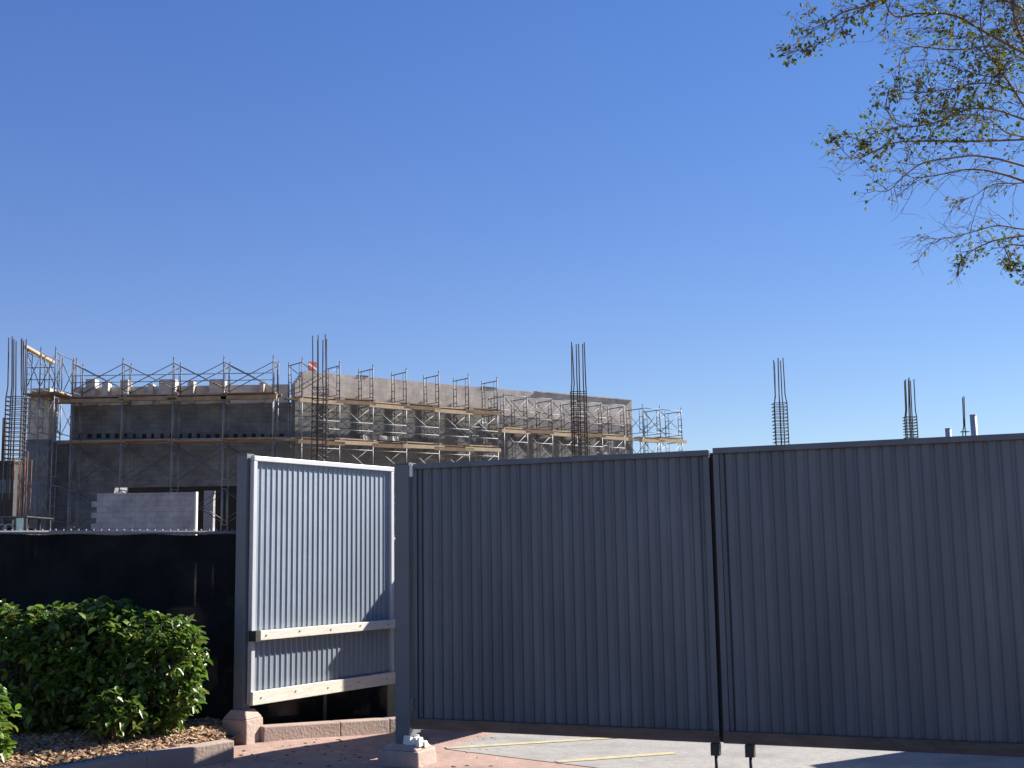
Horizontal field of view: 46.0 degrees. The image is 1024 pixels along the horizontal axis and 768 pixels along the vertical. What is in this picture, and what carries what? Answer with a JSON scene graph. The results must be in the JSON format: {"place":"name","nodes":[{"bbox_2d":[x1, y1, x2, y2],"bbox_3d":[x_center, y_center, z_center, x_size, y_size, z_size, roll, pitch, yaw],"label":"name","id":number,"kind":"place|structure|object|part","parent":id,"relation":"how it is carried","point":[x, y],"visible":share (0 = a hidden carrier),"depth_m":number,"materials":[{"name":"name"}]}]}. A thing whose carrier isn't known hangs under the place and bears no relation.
{"place":"outdoors","nodes":[
{"label":"outdoors","id":0,"kind":"place"},
{"bbox_2d":[1,418,6,460],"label":"rebar column","id":1,"kind":"structure","parent":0,"point":[2,440],"depth_m":75.25,"materials":[{"name":"metal"}]},
{"bbox_2d":[0,460,24,527],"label":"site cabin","id":2,"kind":"object","parent":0,"point":[4,489],"visible":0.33,"depth_m":65.97,"materials":[{"name":"metal"}]},
{"bbox_2d":[0,336,31,527],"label":"rebar column","id":3,"kind":"structure","parent":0,"point":[11,396],"depth_m":46.64,"materials":[{"name":"metal"}]},
{"bbox_2d":[0,516,53,534],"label":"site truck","id":4,"kind":"object","parent":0,"point":[21,523],"visible":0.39,"depth_m":39.82,"materials":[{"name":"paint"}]},
{"bbox_3d":[-16.238,4.682,39.817,0.252,0.516,0.030,-1,-8,0],"label":"window","id":5,"kind":"part","parent":4,"relation":"part of","materials":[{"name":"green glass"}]},
{"bbox_2d":[91,492,197,534],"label":"block wall","id":6,"kind":"structure","parent":0,"point":[168,511],"depth_m":43.81,"materials":[{"name":"concrete"}]},
{"bbox_2d":[311,334,328,461],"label":"rebar column","id":7,"kind":"structure","parent":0,"point":[317,427],"depth_m":46.31,"materials":[{"name":"metal"}]},
{"bbox_2d":[55,371,632,534],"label":"block building","id":8,"kind":"structure","parent":0,"point":[200,420],"depth_m":51.41,"materials":[{"name":"concrete"}]},
{"bbox_2d":[308,361,316,370],"bbox_3d":[-8.589,-0.755,51.929,0.400,0.403,0.044,5,-10,-38],"label":"warning board","id":9,"kind":"object","parent":8,"relation":"on","point":[314,365],"visible":0.71,"depth_m":51.91,"materials":[{"name":"red paint"}]},
{"bbox_2d":[192,715,594,767],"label":"driveway","id":10,"kind":"structure","parent":0,"point":[370,746],"depth_m":9.92,"materials":[{"name":"red concrete"}]},
{"bbox_2d":[2,724,239,767],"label":"planting bed","id":11,"kind":"object","parent":10,"relation":"on","point":[229,737],"visible":0.09,"depth_m":9.98,"materials":[{"name":"gravel"}]},
{"bbox_2d":[0,684,21,762],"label":"shrub","id":12,"kind":"object","parent":11,"relation":"on","point":[6,743],"visible":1,"depth_m":8.71,"materials":[{"name":"green plant"}]},
{"bbox_2d":[0,598,95,734],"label":"shrub","id":13,"kind":"object","parent":11,"relation":"on","point":[18,632],"visible":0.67,"depth_m":9.66,"materials":[{"name":"green plant"}]},
{"bbox_2d":[24,596,152,731],"bbox_3d":[-3.461,2.327,9.919,1.031,1.159,0.896,-1,-8,0],"label":"shrub","id":14,"kind":"object","parent":11,"relation":"on","point":[103,613],"visible":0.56,"depth_m":9.70,"materials":[{"name":"green plant"}]},
{"bbox_2d":[76,685,150,742],"bbox_3d":[-3.090,2.580,9.387,0.478,0.465,0.543,-7,-10,36],"label":"shrub","id":15,"kind":"object","parent":11,"relation":"on","point":[123,701],"visible":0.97,"depth_m":9.31,"materials":[{"name":"green plant"}]},
{"bbox_2d":[0,716,228,767],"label":"mulch chips","id":16,"kind":"object","parent":11,"relation":"on","point":[58,747],"visible":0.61,"depth_m":9.23,"materials":[{"name":"brown wood"}]},
{"bbox_2d":[82,610,212,736],"bbox_3d":[-2.942,2.362,9.877,1.021,1.020,0.850,-1,-8,0],"label":"shrub","id":17,"kind":"object","parent":11,"relation":"on","point":[166,717],"visible":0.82,"depth_m":9.69,"materials":[{"name":"green plant"}]},
{"bbox_2d":[48,739,233,767],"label":"kerb","id":18,"kind":"structure","parent":10,"relation":"on","point":[202,754],"depth_m":8.98,"materials":[{"name":"concrete"}]},
{"bbox_2d":[222,453,262,744],"bbox_3d":[-2.327,1.855,10.490,0.269,2.496,0.259,-4,-9,22],"label":"gate post","id":19,"kind":"object","parent":10,"relation":"on","point":[243,719],"visible":0.92,"depth_m":10.41,"materials":[{"name":"metal"}]},
{"bbox_2d":[247,456,394,705],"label":"corrugated gate","id":20,"kind":"structure","parent":19,"relation":"attached to","point":[321,620],"depth_m":11.21,"materials":[{"name":"metal"}]},
{"bbox_2d":[260,716,394,741],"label":"kerb","id":21,"kind":"structure","parent":10,"relation":"on","point":[314,729],"depth_m":10.81,"materials":[{"name":"concrete"}]},
{"bbox_2d":[221,736,492,767],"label":"leaf litter","id":22,"kind":"object","parent":10,"relation":"on","point":[329,765],"visible":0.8,"depth_m":9.84,"materials":[{"name":"brown plant"}]},
{"bbox_2d":[377,462,436,767],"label":"gate post","id":23,"kind":"object","parent":10,"relation":"on","point":[409,747],"visible":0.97,"depth_m":9.78,"materials":[{"name":"metal"}]},
{"bbox_2d":[412,450,722,767],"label":"corrugated gate","id":24,"kind":"structure","parent":23,"relation":"attached to","point":[575,596],"depth_m":9.35,"materials":[{"name":"metal"}]},
{"bbox_2d":[768,0,1023,288],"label":"crape tree","id":25,"kind":"object","parent":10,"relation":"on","point":[997,34],"visible":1,"depth_m":8.70,"materials":[{"name":"green plant"}]},
{"bbox_2d":[0,0,1023,461],"label":"sky","id":26,"kind":"structure","parent":0,"point":[482,189],"materials":[{"name":"blue"}]},
{"bbox_2d":[570,342,587,455],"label":"rebar column","id":27,"kind":"structure","parent":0,"point":[573,425],"depth_m":46.32,"materials":[{"name":"metal"}]},
{"bbox_2d":[450,733,1023,767],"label":"concrete slab","id":28,"kind":"structure","parent":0,"point":[693,755],"depth_m":9.80,"materials":[{"name":"concrete"}]},
{"bbox_2d":[446,738,611,748],"bbox_3d":[0.516,3.169,10.736,2.260,0.001,0.100,2,-8,-16],"label":"painted line","id":29,"kind":"object","parent":28,"relation":"on","point":[525,742],"visible":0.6,"depth_m":10.63,"materials":[{"name":"yellow paint"}]},
{"bbox_2d":[554,752,677,761],"bbox_3d":[0.853,3.034,9.815,1.050,0.001,0.100,2,-8,-19],"label":"painted line","id":30,"kind":"object","parent":28,"relation":"on","point":[610,757],"visible":1,"depth_m":9.80,"materials":[{"name":"yellow paint"}]},
{"bbox_2d":[712,433,1023,767],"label":"corrugated gate","id":31,"kind":"structure","parent":28,"relation":"on","point":[870,594],"depth_m":8.48,"materials":[{"name":"metal"}]},
{"bbox_2d":[771,358,788,444],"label":"rebar column","id":32,"kind":"structure","parent":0,"point":[780,421],"depth_m":58.30,"materials":[{"name":"metal"}]},
{"bbox_2d":[903,377,918,438],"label":"rebar column","id":33,"kind":"structure","parent":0,"point":[911,425],"depth_m":70.35,"materials":[{"name":"metal"}]},
{"bbox_2d":[945,428,951,436],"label":"column form","id":34,"kind":"object","parent":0,"point":[948,432],"depth_m":84.12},
{"bbox_2d":[961,396,969,435],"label":"rebar column","id":35,"kind":"structure","parent":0,"point":[963,409],"depth_m":84.29,"materials":[{"name":"metal"}]},
{"bbox_2d":[969,414,977,434],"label":"column form","id":36,"kind":"object","parent":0,"point":[973,423],"depth_m":84.20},
{"label":"ground","id":37,"kind":"structure","parent":0,"visible":0},
{"bbox_2d":[24,388,63,534],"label":"concrete pier","id":38,"kind":"structure","parent":37,"relation":"on","point":[44,468],"depth_m":50.16,"materials":[{"name":"concrete"}]},
{"bbox_2d":[20,346,77,534],"bbox_3d":[-19.249,3.775,50.103,1.214,10.409,2.506,-1,-8,0],"label":"scaffold","id":39,"kind":"object","parent":37,"relation":"on","point":[53,401],"visible":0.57,"depth_m":49.48,"materials":[{"name":"metal"}]},
{"bbox_2d":[24,393,51,395],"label":"scaffold plank","id":40,"kind":"object","parent":39,"relation":"on","point":[37,394],"visible":0.86,"depth_m":49.54,"materials":[{"name":"wood"}]},
{"bbox_2d":[24,345,54,363],"bbox_3d":[-19.644,-1.211,50.157,0.250,0.591,1.517,-5,-9,29],"label":"scaffold plank","id":41,"kind":"object","parent":39,"relation":"on","point":[37,353],"visible":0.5,"depth_m":50.03,"materials":[{"name":"wood"}]},
{"bbox_2d":[28,396,52,397],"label":"scaffold plank","id":42,"kind":"object","parent":39,"relation":"on","point":[41,396],"visible":0.64,"depth_m":50.11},
{"bbox_2d":[32,391,64,393],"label":"scaffold plank","id":43,"kind":"object","parent":39,"relation":"on","point":[57,392],"visible":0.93,"depth_m":49.39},
{"bbox_2d":[51,393,71,395],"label":"scaffold plank","id":44,"kind":"object","parent":39,"relation":"on","point":[65,394],"visible":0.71,"depth_m":50.30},
{"bbox_2d":[0,529,235,719],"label":"fence","id":45,"kind":"object","parent":37,"relation":"on","point":[163,572],"visible":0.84,"depth_m":10.71,"materials":[{"name":"black fabric"}]},
{"bbox_2d":[67,355,278,530],"bbox_3d":[-13.985,3.442,50.037,8.343,9.119,1.204,-1,-8,0],"label":"scaffold","id":46,"kind":"object","parent":37,"relation":"on","point":[173,387],"visible":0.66,"depth_m":50.06,"materials":[{"name":"metal"}]},
{"bbox_2d":[55,400,78,403],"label":"scaffold plank","id":47,"kind":"object","parent":46,"relation":"on","point":[64,401],"visible":0.64,"depth_m":49.89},
{"bbox_2d":[69,397,101,398],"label":"scaffold plank","id":48,"kind":"object","parent":46,"relation":"on","point":[85,398],"visible":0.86,"depth_m":50.30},
{"bbox_2d":[65,441,126,442],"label":"scaffold plank","id":49,"kind":"object","parent":46,"relation":"on","point":[95,441],"visible":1,"depth_m":49.66,"materials":[{"name":"wood"}]},
{"bbox_2d":[67,442,126,443],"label":"scaffold plank","id":50,"kind":"object","parent":46,"relation":"on","point":[95,443],"visible":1,"depth_m":49.99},
{"bbox_2d":[70,398,124,402],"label":"scaffold plank","id":51,"kind":"object","parent":46,"relation":"on","point":[108,400],"visible":1,"depth_m":49.83,"materials":[{"name":"wood"}]},
{"bbox_2d":[70,396,127,397],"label":"scaffold plank","id":52,"kind":"object","parent":46,"relation":"on","point":[96,396],"visible":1,"depth_m":49.92,"materials":[{"name":"wood"}]},
{"bbox_2d":[76,442,135,444],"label":"scaffold plank","id":53,"kind":"object","parent":46,"relation":"on","point":[101,444],"visible":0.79,"depth_m":50.58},
{"bbox_2d":[116,394,178,395],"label":"scaffold plank","id":54,"kind":"object","parent":46,"relation":"on","point":[146,394],"visible":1,"depth_m":49.92,"materials":[{"name":"wood"}]},
{"bbox_2d":[119,439,176,440],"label":"scaffold plank","id":55,"kind":"object","parent":46,"relation":"on","point":[149,440],"visible":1,"depth_m":49.66,"materials":[{"name":"wood"}]},
{"bbox_2d":[118,396,178,400],"bbox_3d":[-15.031,0.606,49.950,2.454,0.171,0.220,-1,-8,0],"label":"scaffold plank","id":56,"kind":"object","parent":46,"relation":"on","point":[153,398],"visible":1,"depth_m":49.84,"materials":[{"name":"wood"}]},
{"bbox_2d":[167,440,224,441],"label":"scaffold plank","id":57,"kind":"object","parent":46,"relation":"on","point":[191,440],"visible":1,"depth_m":49.65,"materials":[{"name":"wood"}]},
{"bbox_2d":[167,396,225,401],"bbox_3d":[-13.021,0.616,49.944,2.422,0.178,0.220,-1,-8,0],"label":"scaffold plank","id":58,"kind":"object","parent":46,"relation":"on","point":[207,398],"visible":1,"depth_m":49.84,"materials":[{"name":"wood"}]},
{"bbox_2d":[167,394,228,395],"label":"scaffold plank","id":59,"kind":"object","parent":46,"relation":"on","point":[199,395],"visible":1,"depth_m":49.92,"materials":[{"name":"wood"}]},
{"bbox_2d":[172,441,233,442],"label":"scaffold plank","id":60,"kind":"object","parent":46,"relation":"on","point":[202,442],"visible":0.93,"depth_m":50.23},
{"bbox_2d":[220,392,275,394],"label":"scaffold plank","id":61,"kind":"object","parent":46,"relation":"on","point":[249,393],"visible":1,"depth_m":49.93,"materials":[{"name":"wood"}]},
{"bbox_2d":[221,395,276,399],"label":"scaffold plank","id":62,"kind":"object","parent":46,"relation":"on","point":[243,397],"visible":1,"depth_m":49.84,"materials":[{"name":"wood"}]},
{"bbox_2d":[221,437,277,439],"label":"scaffold plank","id":63,"kind":"object","parent":46,"relation":"on","point":[250,438],"visible":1,"depth_m":49.66,"materials":[{"name":"wood"}]},
{"bbox_2d":[228,439,277,440],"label":"scaffold plank","id":64,"kind":"object","parent":46,"relation":"on","point":[252,440],"visible":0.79,"depth_m":50.28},
{"bbox_2d":[234,393,277,394],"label":"scaffold plank","id":65,"kind":"object","parent":46,"relation":"on","point":[255,394],"visible":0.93,"depth_m":50.19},
{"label":"scaffold plank","id":66,"kind":"object","parent":46,"relation":"on","visible":0},
{"bbox_2d":[127,441,167,441],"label":"scaffold plank","id":67,"kind":"object","parent":66,"relation":"on","point":[147,441],"visible":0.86,"depth_m":50.02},
{"bbox_2d":[221,439,268,439],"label":"scaffold plank","id":68,"kind":"object","parent":66,"relation":"on","point":[250,439],"visible":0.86,"depth_m":50.03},
{"bbox_2d":[250,537,394,724],"bbox_3d":[-1.773,2.433,11.824,0.072,1.850,2.524,-6,-10,34],"label":"fence","id":69,"kind":"object","parent":37,"relation":"on","point":[375,702],"visible":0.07,"depth_m":11.78,"materials":[{"name":"black fabric"}]},
{"bbox_2d":[287,357,498,536],"bbox_3d":[-4.903,3.543,53.404,10.572,8.500,1.256,5,-10,-38],"label":"scaffold","id":70,"kind":"object","parent":37,"relation":"on","point":[394,432],"visible":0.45,"depth_m":53.28,"materials":[{"name":"metal"}]},
{"bbox_2d":[295,437,344,439],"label":"scaffold plank","id":71,"kind":"object","parent":70,"relation":"on","point":[319,439],"visible":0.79,"depth_m":50.11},
{"bbox_2d":[296,439,344,445],"bbox_3d":[-7.999,2.458,50.440,2.207,0.170,0.220,5,-10,-38],"label":"scaffold plank","id":72,"kind":"object","parent":70,"relation":"on","point":[330,443],"visible":0.86,"depth_m":50.31,"materials":[{"name":"wood"}]},
{"bbox_2d":[298,398,343,404],"bbox_3d":[-8.029,0.745,50.679,2.062,0.163,0.220,5,-10,-38],"label":"scaffold plank","id":73,"kind":"object","parent":70,"relation":"on","point":[307,400],"visible":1,"depth_m":50.57,"materials":[{"name":"wood"}]},
{"bbox_2d":[298,395,344,399],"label":"scaffold plank","id":74,"kind":"object","parent":70,"relation":"on","point":[321,397],"visible":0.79,"depth_m":50.65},
{"bbox_2d":[333,397,375,400],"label":"scaffold plank","id":75,"kind":"object","parent":70,"relation":"on","point":[355,399],"visible":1,"depth_m":51.69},
{"bbox_2d":[332,440,377,445],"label":"scaffold plank","id":76,"kind":"object","parent":70,"relation":"on","point":[362,443],"visible":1,"depth_m":51.39,"materials":[{"name":"wood"}]},
{"bbox_2d":[333,438,376,440],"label":"scaffold plank","id":77,"kind":"object","parent":70,"relation":"on","point":[355,439],"visible":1,"depth_m":51.52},
{"bbox_2d":[360,435,368,439],"bbox_3d":[-6.353,2.309,52.019,0.200,0.200,0.400,-6,-10,34],"label":"concrete block","id":78,"kind":"object","parent":77,"relation":"on","point":[364,437],"depth_m":51.90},
{"bbox_2d":[335,399,375,405],"bbox_3d":[-6.741,0.807,51.694,2.002,0.177,0.220,5,-10,-38],"label":"scaffold plank","id":79,"kind":"object","parent":70,"relation":"on","point":[352,402],"visible":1,"depth_m":51.62,"materials":[{"name":"wood"}]},
{"bbox_2d":[366,440,407,443],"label":"scaffold plank","id":80,"kind":"object","parent":70,"relation":"on","point":[387,442],"visible":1,"depth_m":52.44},
{"bbox_2d":[378,435,386,440],"bbox_3d":[-5.644,2.354,52.412,0.400,0.200,0.200,6,-11,-42],"label":"concrete block","id":81,"kind":"object","parent":80,"relation":"on","point":[382,438],"depth_m":52.33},
{"bbox_2d":[389,436,397,441],"bbox_3d":[-5.175,2.398,52.774,0.200,0.200,0.400,-6,-9,31],"label":"concrete block","id":82,"kind":"object","parent":80,"relation":"on","point":[393,438],"depth_m":52.64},
{"bbox_2d":[367,403,410,410],"bbox_3d":[-5.375,1.003,52.750,2.103,0.176,0.220,5,-10,-38],"label":"scaffold plank","id":83,"kind":"object","parent":70,"relation":"on","point":[385,406],"visible":1,"depth_m":52.64,"materials":[{"name":"wood"}]},
{"bbox_2d":[368,401,409,405],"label":"scaffold plank","id":84,"kind":"object","parent":70,"relation":"on","point":[388,403],"visible":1,"depth_m":52.73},
{"bbox_2d":[369,443,410,448],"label":"scaffold plank","id":85,"kind":"object","parent":70,"relation":"on","point":[397,446],"visible":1,"depth_m":52.36,"materials":[{"name":"wood"}]},
{"bbox_2d":[398,441,441,444],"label":"scaffold plank","id":86,"kind":"object","parent":70,"relation":"on","point":[420,442],"visible":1,"depth_m":53.60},
{"bbox_2d":[401,405,440,410],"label":"scaffold plank","id":87,"kind":"object","parent":70,"relation":"on","point":[424,408],"visible":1,"depth_m":53.67,"materials":[{"name":"wood"}]},
{"bbox_2d":[400,402,442,406],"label":"scaffold plank","id":88,"kind":"object","parent":70,"relation":"on","point":[419,404],"visible":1,"depth_m":53.77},
{"bbox_2d":[401,444,444,448],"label":"scaffold plank","id":89,"kind":"object","parent":70,"relation":"on","point":[415,446],"visible":1,"depth_m":53.46,"materials":[{"name":"wood"}]},
{"bbox_2d":[430,406,473,409],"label":"scaffold plank","id":90,"kind":"object","parent":70,"relation":"on","point":[452,408],"visible":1,"depth_m":54.87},
{"bbox_2d":[432,408,472,414],"bbox_3d":[-2.685,1.268,54.849,2.137,0.169,0.220,5,-10,-38],"label":"scaffold plank","id":91,"kind":"object","parent":70,"relation":"on","point":[459,412],"visible":1,"depth_m":54.77,"materials":[{"name":"wood"}]},
{"bbox_2d":[432,447,473,451],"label":"scaffold plank","id":92,"kind":"object","parent":70,"relation":"on","point":[454,449],"visible":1,"depth_m":54.48,"materials":[{"name":"wood"}]},
{"bbox_2d":[433,444,472,446],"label":"scaffold plank","id":93,"kind":"object","parent":70,"relation":"on","point":[452,445],"visible":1,"depth_m":54.64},
{"bbox_2d":[462,444,498,446],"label":"scaffold plank","id":94,"kind":"object","parent":70,"relation":"on","point":[480,445],"visible":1,"depth_m":55.66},
{"bbox_2d":[463,409,498,415],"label":"scaffold plank","id":95,"kind":"object","parent":70,"relation":"on","point":[480,412],"visible":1,"depth_m":55.81,"materials":[{"name":"wood"}]},
{"bbox_2d":[463,447,500,451],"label":"scaffold plank","id":96,"kind":"object","parent":70,"relation":"on","point":[485,449],"visible":1,"depth_m":55.57,"materials":[{"name":"wood"}]},
{"bbox_2d":[465,407,500,410],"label":"scaffold plank","id":97,"kind":"object","parent":70,"relation":"on","point":[484,409],"visible":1,"depth_m":55.95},
{"bbox_2d":[488,393,624,459],"bbox_3d":[2.325,4.138,59.062,7.846,6.738,1.256,5,-10,-38],"label":"scaffold","id":98,"kind":"object","parent":37,"relation":"on","point":[549,442],"visible":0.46,"depth_m":58.87,"materials":[{"name":"metal"}]},
{"bbox_2d":[496,427,525,429],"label":"scaffold plank","id":99,"kind":"object","parent":98,"relation":"on","point":[512,428],"visible":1,"depth_m":56.80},
{"bbox_2d":[499,429,529,433],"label":"scaffold plank","id":100,"kind":"object","parent":98,"relation":"on","point":[512,431],"visible":1,"depth_m":56.77,"materials":[{"name":"wood"}]},
{"bbox_2d":[524,429,553,433],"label":"scaffold plank","id":101,"kind":"object","parent":98,"relation":"on","point":[539,431],"visible":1,"depth_m":57.73,"materials":[{"name":"wood"}]},
{"bbox_2d":[526,428,554,429],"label":"scaffold plank","id":102,"kind":"object","parent":98,"relation":"on","point":[539,429],"visible":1,"depth_m":57.87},
{"bbox_2d":[547,430,579,432],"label":"scaffold plank","id":103,"kind":"object","parent":98,"relation":"on","point":[562,431],"visible":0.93,"depth_m":58.80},
{"bbox_2d":[548,432,579,437],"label":"scaffold plank","id":104,"kind":"object","parent":98,"relation":"on","point":[561,434],"visible":0.79,"depth_m":58.64,"materials":[{"name":"wood"}]},
{"bbox_2d":[575,433,605,437],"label":"scaffold plank","id":105,"kind":"object","parent":98,"relation":"on","point":[596,435],"visible":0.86,"depth_m":59.94,"materials":[{"name":"wood"}]},
{"bbox_2d":[595,433,625,435],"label":"scaffold plank","id":106,"kind":"object","parent":98,"relation":"on","point":[611,434],"visible":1,"depth_m":60.92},
{"bbox_2d":[599,436,627,440],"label":"scaffold plank","id":107,"kind":"object","parent":98,"relation":"on","point":[615,438],"visible":1,"depth_m":60.73,"materials":[{"name":"wood"}]},
{"bbox_2d":[626,404,682,453],"bbox_3d":[7.549,4.584,63.148,2.918,6.838,1.256,5,-10,-38],"label":"scaffold","id":108,"kind":"object","parent":37,"relation":"on","point":[644,428],"visible":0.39,"depth_m":63.15,"materials":[{"name":"metal"}]},
{"bbox_2d":[635,436,663,438],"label":"scaffold plank","id":109,"kind":"object","parent":108,"relation":"on","point":[648,437],"visible":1,"depth_m":62.45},
{"bbox_2d":[639,439,664,442],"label":"scaffold plank","id":110,"kind":"object","parent":108,"relation":"on","point":[650,440],"visible":1,"depth_m":62.36,"materials":[{"name":"wood"}]},
{"bbox_2d":[655,437,681,438],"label":"scaffold plank","id":111,"kind":"object","parent":108,"relation":"on","point":[669,437],"visible":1,"depth_m":63.44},
{"bbox_2d":[657,439,686,442],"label":"scaffold plank","id":112,"kind":"object","parent":108,"relation":"on","point":[674,441],"visible":1,"depth_m":63.33,"materials":[{"name":"wood"}]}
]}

